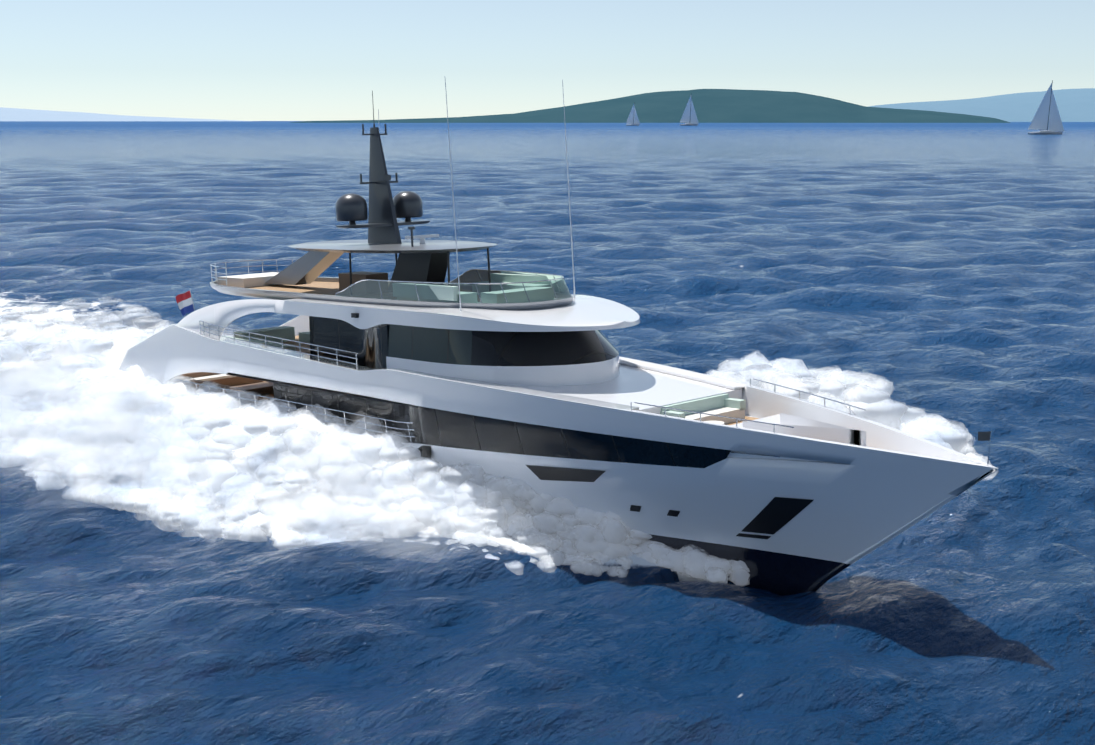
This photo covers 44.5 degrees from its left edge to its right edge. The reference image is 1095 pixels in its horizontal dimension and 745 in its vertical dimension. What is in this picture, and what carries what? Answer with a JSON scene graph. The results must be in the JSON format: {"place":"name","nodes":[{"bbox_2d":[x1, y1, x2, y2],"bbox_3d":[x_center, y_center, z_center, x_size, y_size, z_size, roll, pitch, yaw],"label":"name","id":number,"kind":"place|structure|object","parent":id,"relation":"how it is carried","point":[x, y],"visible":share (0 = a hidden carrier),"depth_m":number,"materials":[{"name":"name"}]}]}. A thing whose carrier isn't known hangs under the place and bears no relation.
{"place":"outdoors","nodes":[
{"label":"outdoors","id":0,"kind":"place"},
{"bbox_2d":[0,107,238,120],"bbox_3d":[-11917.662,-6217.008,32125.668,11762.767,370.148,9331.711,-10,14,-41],"label":"mountain terrain","id":1,"kind":"structure","parent":0,"point":[12,114],"depth_m":31057.27,"materials":[{"name":"blue"}]},
{"bbox_2d":[0,121,1094,744],"bbox_3d":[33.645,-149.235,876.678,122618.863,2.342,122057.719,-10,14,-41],"label":"sea","id":2,"kind":"structure","parent":0,"point":[946,271],"depth_m":57.93,"materials":[{"name":"liquid"}]},
{"bbox_2d":[0,296,997,585],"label":"wake foam","id":3,"kind":"object","parent":2,"relation":"on","point":[80,410],"visible":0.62,"depth_m":54.63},
{"bbox_2d":[118,80,998,595],"bbox_3d":[-4.438,-2.399,56.869,8.939,19.400,51.400,-10,11,-41],"label":"yacht","id":4,"kind":"object","parent":2,"relation":"on","point":[536,382],"visible":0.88,"depth_m":49.42,"materials":[{"name":"paint"}]},
{"bbox_2d":[626,102,639,125],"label":"sailboat","id":5,"kind":"object","parent":2,"relation":"on","point":[633,118],"visible":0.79,"depth_m":4316.47,"materials":[{"name":"white fabric"}]},
{"bbox_2d":[680,93,698,125],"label":"sailboat","id":6,"kind":"object","parent":2,"relation":"on","point":[689,120],"visible":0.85,"depth_m":4299.35,"materials":[{"name":"white fabric"}]},
{"bbox_2d":[1028,80,1063,134],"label":"sailboat","id":7,"kind":"object","parent":2,"relation":"on","point":[1043,117],"visible":0.83,"depth_m":1521.29,"materials":[{"name":"white fabric"}]},
{"bbox_2d":[0,0,1094,120],"label":"sky","id":8,"kind":"structure","parent":0,"point":[241,60],"materials":[{"name":"blue"}]},
{"bbox_2d":[289,89,1010,122],"bbox_3d":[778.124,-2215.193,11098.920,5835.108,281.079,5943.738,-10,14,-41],"label":"island terrain","id":9,"kind":"structure","parent":0,"point":[734,106],"depth_m":10338.10,"materials":[{"name":"green plant"}]},
{"bbox_2d":[868,88,1094,121],"bbox_3d":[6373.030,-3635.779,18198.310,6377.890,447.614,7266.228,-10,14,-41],"label":"headland terrain","id":10,"kind":"structure","parent":0,"point":[1075,105],"depth_m":17437.18,"materials":[{"name":"blue"}]}
]}

